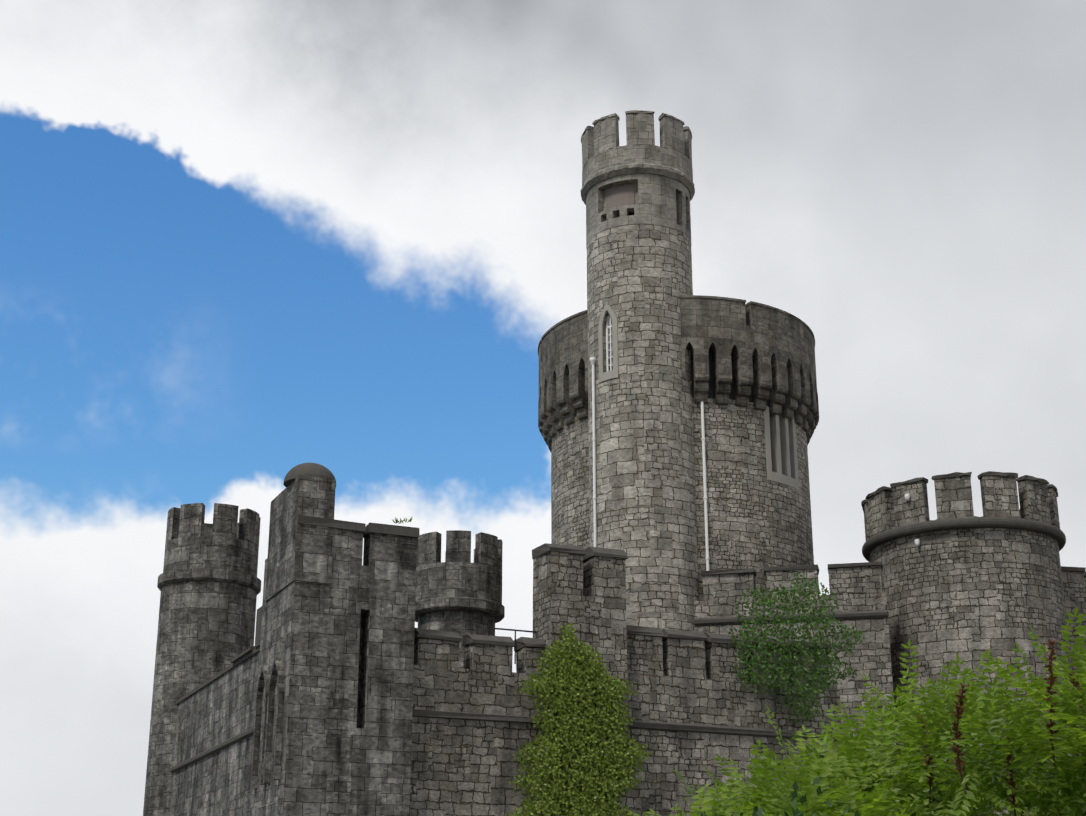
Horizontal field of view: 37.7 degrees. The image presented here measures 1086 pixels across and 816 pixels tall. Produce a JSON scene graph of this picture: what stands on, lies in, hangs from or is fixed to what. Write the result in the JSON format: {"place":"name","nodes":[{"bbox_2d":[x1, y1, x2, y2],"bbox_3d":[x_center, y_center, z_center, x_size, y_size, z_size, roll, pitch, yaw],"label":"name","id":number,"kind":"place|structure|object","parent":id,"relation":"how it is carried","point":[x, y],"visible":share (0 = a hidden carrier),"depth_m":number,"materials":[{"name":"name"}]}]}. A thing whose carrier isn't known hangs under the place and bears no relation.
{"place":"outdoors","nodes":[
{"label":"outdoors","id":0,"kind":"place"},
{"bbox_2d":[0,0,1085,815],"label":"sky","id":1,"kind":"structure","parent":0,"point":[244,243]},
{"bbox_2d":[627,634,841,815],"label":"front wall","id":2,"kind":"structure","parent":0,"point":[681,681],"depth_m":47.06,"materials":[{"name":"stone"}]},
{"bbox_2d":[626,625,844,741],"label":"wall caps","id":3,"kind":"object","parent":2,"relation":"attached to","point":[707,638],"visible":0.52,"depth_m":47.44,"materials":[{"name":"stone"}]},
{"bbox_2d":[728,571,864,723],"bbox_3d":[7.888,7.237,48.703,4.893,4.777,0.870,8,-21,-22],"label":"ivy","id":4,"kind":"object","parent":2,"relation":"attached to","point":[800,672],"visible":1,"depth_m":48.53,"materials":[{"name":"green plant"}]},
{"bbox_2d":[624,606,1085,815],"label":"tree","id":5,"kind":"object","parent":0,"point":[883,789],"depth_m":10.15,"materials":[{"name":"green plant"}]},
{"bbox_2d":[925,641,1085,815],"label":"seed stalks","id":6,"kind":"object","parent":5,"relation":"on","point":[1054,765],"visible":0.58,"depth_m":9.79,"materials":[{"name":"red plant"}]},
{"bbox_2d":[914,638,1085,807],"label":"seed stalk pods","id":7,"kind":"object","parent":6,"relation":"attached to","point":[960,713],"visible":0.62,"depth_m":9.80,"materials":[{"name":"red plant"}]},
{"bbox_2d":[863,476,1085,815],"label":"tower","id":8,"kind":"structure","parent":0,"point":[966,595],"depth_m":54.35,"materials":[{"name":"stone"}]},
{"bbox_2d":[905,493,909,500],"bbox_3d":[12.739,3.122,55.584,0.174,0.260,0.207,-17,-26,41],"label":"cctv","id":9,"kind":"object","parent":8,"relation":"attached to","point":[907,496],"visible":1,"depth_m":55.51,"materials":[{"name":"white paint"}]},
{"bbox_2d":[915,539,919,546],"bbox_3d":[12.954,4.667,55.016,0.174,0.260,0.210,-17,-26,41],"label":"lower cctv","id":10,"kind":"object","parent":8,"relation":"attached to","point":[917,542],"visible":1,"depth_m":54.95,"materials":[{"name":"white paint"}]},
{"bbox_2d":[861,471,1057,538],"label":"tower caps","id":11,"kind":"object","parent":8,"relation":"on","point":[958,474],"visible":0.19,"depth_m":55.44,"materials":[{"name":"stone"}]},
{"bbox_2d":[862,517,1065,561],"bbox_3d":[15.186,5.015,57.584,7.160,0.335,7.160,0,-19,-1],"label":"tower band","id":12,"kind":"object","parent":8,"relation":"on","point":[875,541],"visible":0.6,"depth_m":54.75,"materials":[{"name":"stone"}]},
{"label":"ground","id":13,"kind":"structure","parent":0,"visible":0},
{"bbox_2d":[143,503,260,815],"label":"turret","id":14,"kind":"object","parent":13,"relation":"on","point":[206,631],"visible":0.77,"depth_m":57.37,"materials":[{"name":"stone"}]},
{"bbox_2d":[157,568,260,594],"bbox_3d":[-12.409,6.588,59.215,3.780,0.450,3.780,0,-19,-1],"label":"string course","id":15,"kind":"object","parent":14,"relation":"on","point":[230,576],"visible":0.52,"depth_m":57.68,"materials":[{"name":"stone"}]},
{"bbox_2d":[170,651,259,815],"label":"wall","id":16,"kind":"structure","parent":13,"relation":"on","point":[221,709],"depth_m":49.64,"materials":[{"name":"stone"}]},
{"bbox_2d":[170,646,259,772],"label":"wall trim","id":17,"kind":"structure","parent":16,"relation":"attached to","point":[216,748],"depth_m":50.03,"materials":[{"name":"stone"}]},
{"bbox_2d":[230,646,255,662],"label":"wall slab roof","id":18,"kind":"structure","parent":17,"relation":"on","point":[242,654],"depth_m":47.68,"materials":[{"name":"stone"}]},
{"bbox_2d":[255,606,261,647],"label":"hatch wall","id":19,"kind":"structure","parent":17,"relation":"attached to","point":[258,627],"depth_m":46.43,"materials":[{"name":"stone"}]},
{"bbox_2d":[250,528,416,815],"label":"square tower","id":20,"kind":"structure","parent":13,"relation":"on","point":[341,645],"depth_m":42.70,"materials":[{"name":"stone"}]},
{"bbox_2d":[250,657,284,787],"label":"gatehouse hood moulds","id":21,"kind":"object","parent":20,"relation":"attached to","point":[267,679],"visible":1,"depth_m":42.94,"materials":[{"name":"grey stone"}]},
{"bbox_2d":[265,475,335,601],"bbox_3d":[-6.840,3.755,44.769,1.048,2.946,3.000,8,-21,-23],"label":"turret","id":22,"kind":"object","parent":20,"relation":"on","point":[297,551],"visible":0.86,"depth_m":43.71,"materials":[{"name":"stone"}]},
{"bbox_2d":[283,463,335,486],"bbox_3d":[-6.545,1.869,44.770,1.480,0.620,1.480,0,-19,-1],"label":"dome cap","id":23,"kind":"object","parent":22,"relation":"on","point":[310,470],"depth_m":44.22,"materials":[{"name":"grey stone"}]},
{"bbox_2d":[298,515,419,538],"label":"gatehouse caps","id":24,"kind":"object","parent":20,"relation":"on","point":[397,530],"visible":0.64,"depth_m":44.09,"materials":[{"name":"grey stone"}]},
{"bbox_2d":[392,516,412,523],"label":"plants","id":25,"kind":"object","parent":20,"relation":"on","point":[397,521],"visible":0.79,"depth_m":44.92,"materials":[{"name":"green plant"}]},
{"bbox_2d":[415,530,502,668],"bbox_3d":[-3.245,13.120,57.969,3.400,16.963,3.400,0,-19,-1],"label":"turret","id":26,"kind":"object","parent":13,"relation":"on","point":[457,573],"visible":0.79,"depth_m":58.84,"materials":[{"name":"stone"}]},
{"bbox_2d":[415,597,504,622],"bbox_3d":[-3.245,7.688,59.840,3.600,0.450,3.600,0,-19,-1],"label":"string course","id":27,"kind":"object","parent":26,"relation":"attached to","point":[496,610],"visible":0.44,"depth_m":58.40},
{"bbox_2d":[410,638,544,815],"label":"front wall","id":28,"kind":"structure","parent":13,"relation":"on","point":[459,767],"depth_m":43.99,"materials":[{"name":"stone"}]},
{"bbox_2d":[412,628,546,723],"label":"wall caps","id":29,"kind":"object","parent":28,"relation":"attached to","point":[521,642],"visible":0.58,"depth_m":44.54,"materials":[{"name":"stone"}]},
{"bbox_2d":[492,628,536,663],"bbox_3d":[-0.801,6.889,45.897,1.448,1.000,0.040,8,-21,-23],"label":"railing","id":30,"kind":"object","parent":28,"relation":"on","point":[515,630],"visible":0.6,"depth_m":45.92,"materials":[{"name":"grey metal"}]},
{"bbox_2d":[533,551,629,815],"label":"square tower","id":31,"kind":"structure","parent":13,"relation":"on","point":[587,598],"depth_m":46.22,"materials":[{"name":"stone"}]},
{"bbox_2d":[505,623,652,815],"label":"ivy","id":32,"kind":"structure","parent":31,"relation":"attached to","point":[561,793],"depth_m":44.59,"materials":[{"name":"green plant"}]},
{"bbox_2d":[532,543,627,560],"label":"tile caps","id":33,"kind":"object","parent":31,"relation":"on","point":[588,552],"visible":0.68,"depth_m":46.88,"materials":[{"name":"stone"}]},
{"bbox_2d":[587,224,698,630],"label":"round tower","id":34,"kind":"structure","parent":13,"relation":"on","point":[639,278],"depth_m":56.85,"materials":[{"name":"grey stone"}]},
{"bbox_2d":[590,357,596,546],"bbox_3d":[1.844,3.256,56.653,0.260,10.759,0.247,0,-19,-1],"label":"downpipe","id":35,"kind":"object","parent":34,"relation":"attached to","point":[593,361],"visible":0.65,"depth_m":57.21,"materials":[{"name":"white metal"}]},
{"bbox_2d":[598,302,618,382],"bbox_3d":[2.371,-2.439,58.059,0.888,3.017,0.103,-16,-25,38],"label":"window frame","id":36,"kind":"object","parent":34,"relation":"attached to","point":[608,375],"visible":0.94,"depth_m":57.95,"materials":[{"name":"stone"}]},
{"bbox_2d":[606,313,612,370],"bbox_3d":[2.495,-2.425,58.206,0.424,2.447,0.092,-16,-25,38],"label":"turret lancet frame","id":37,"kind":"object","parent":34,"relation":"on","point":[608,342],"visible":0.52,"depth_m":58.22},
{"bbox_2d":[609,322,612,370],"bbox_3d":[2.534,-2.420,58.252,0.408,2.467,0.091,-16,-25,38],"label":"turret lancet glass","id":38,"kind":"object","parent":37,"relation":"in","point":[609,351],"depth_m":58.11,"materials":[{"name":"grey glass"}]},
{"bbox_2d":[586,174,690,248],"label":"tower wall","id":39,"kind":"structure","parent":34,"relation":"on","point":[662,200],"depth_m":59.72,"materials":[{"name":"grey stone"}]},
{"bbox_2d":[606,185,634,209],"bbox_3d":[2.901,-7.912,59.993,1.193,0.850,0.186,-10,-21,26],"label":"recessed panel","id":40,"kind":"object","parent":39,"relation":"attached to","point":[620,196],"visible":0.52,"depth_m":59.91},
{"bbox_2d":[580,110,694,204],"bbox_3d":[3.665,-9.387,62.042,4.427,2.670,4.423,0,-19,-1],"label":"battlement","id":41,"kind":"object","parent":39,"relation":"on","point":[605,155],"depth_m":60.37,"materials":[{"name":"grey stone"}]},
{"bbox_2d":[551,397,813,600],"bbox_3d":[5.324,10.249,59.563,10.000,23.430,10.000,0,-19,-1],"label":"tower shaft","id":42,"kind":"object","parent":13,"relation":"on","point":[758,521],"visible":0.04,"depth_m":57.69,"materials":[{"name":"stone"}]},
{"bbox_2d":[538,295,816,382],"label":"parapet","id":43,"kind":"structure","parent":42,"relation":"on","point":[724,318],"depth_m":59.41,"materials":[{"name":"stone"}]},
{"bbox_2d":[538,337,818,451],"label":"machicolations","id":44,"kind":"object","parent":42,"relation":"attached to","point":[786,380],"visible":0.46,"depth_m":59.20,"materials":[{"name":"stone"}]},
{"bbox_2d":[574,348,783,415],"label":"machicolation openings","id":45,"kind":"object","parent":42,"relation":"attached to","point":[711,389],"depth_m":58.35,"materials":[{"name":"black"}]},
{"bbox_2d":[701,401,709,570],"bbox_3d":[5.783,2.434,56.914,0.150,12.483,0.143,0,-19,-1],"label":"downpipe","id":46,"kind":"object","parent":42,"relation":"attached to","point":[707,557],"visible":0.62,"depth_m":56.73,"materials":[{"name":"white metal"}]},
{"bbox_2d":[764,406,798,489],"bbox_3d":[8.766,1.504,59.020,0.404,2.850,1.972,-18,-26,41],"label":"tower window frame","id":47,"kind":"object","parent":42,"relation":"attached to","point":[782,464],"visible":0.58,"depth_m":58.90,"materials":[{"name":"stone"}]},
{"bbox_2d":[700,776,860,815],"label":"bush","id":48,"kind":"object","parent":13,"relation":"on","point":[757,812],"visible":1,"depth_m":8.79,"materials":[{"name":"green plant"}]},
{"bbox_2d":[694,565,896,787],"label":"curtain wall","id":49,"kind":"structure","parent":13,"relation":"on","point":[857,588],"depth_m":54.02,"materials":[{"name":"stone"}]},
{"bbox_2d":[693,562,887,625],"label":"curtain wall caps","id":50,"kind":"object","parent":49,"relation":"on","point":[837,616],"visible":0.62,"depth_m":54.52,"materials":[{"name":"grey stone"}]},
{"bbox_2d":[1061,571,1085,684],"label":"curtain wall","id":51,"kind":"structure","parent":13,"relation":"on","point":[1074,587],"depth_m":58.12,"materials":[{"name":"stone"}]},
{"bbox_2d":[1061,566,1085,576],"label":"curtain wall caps","id":52,"kind":"object","parent":51,"relation":"on","point":[1075,569],"visible":0.13,"depth_m":58.48,"materials":[{"name":"grey stone"}]}
]}

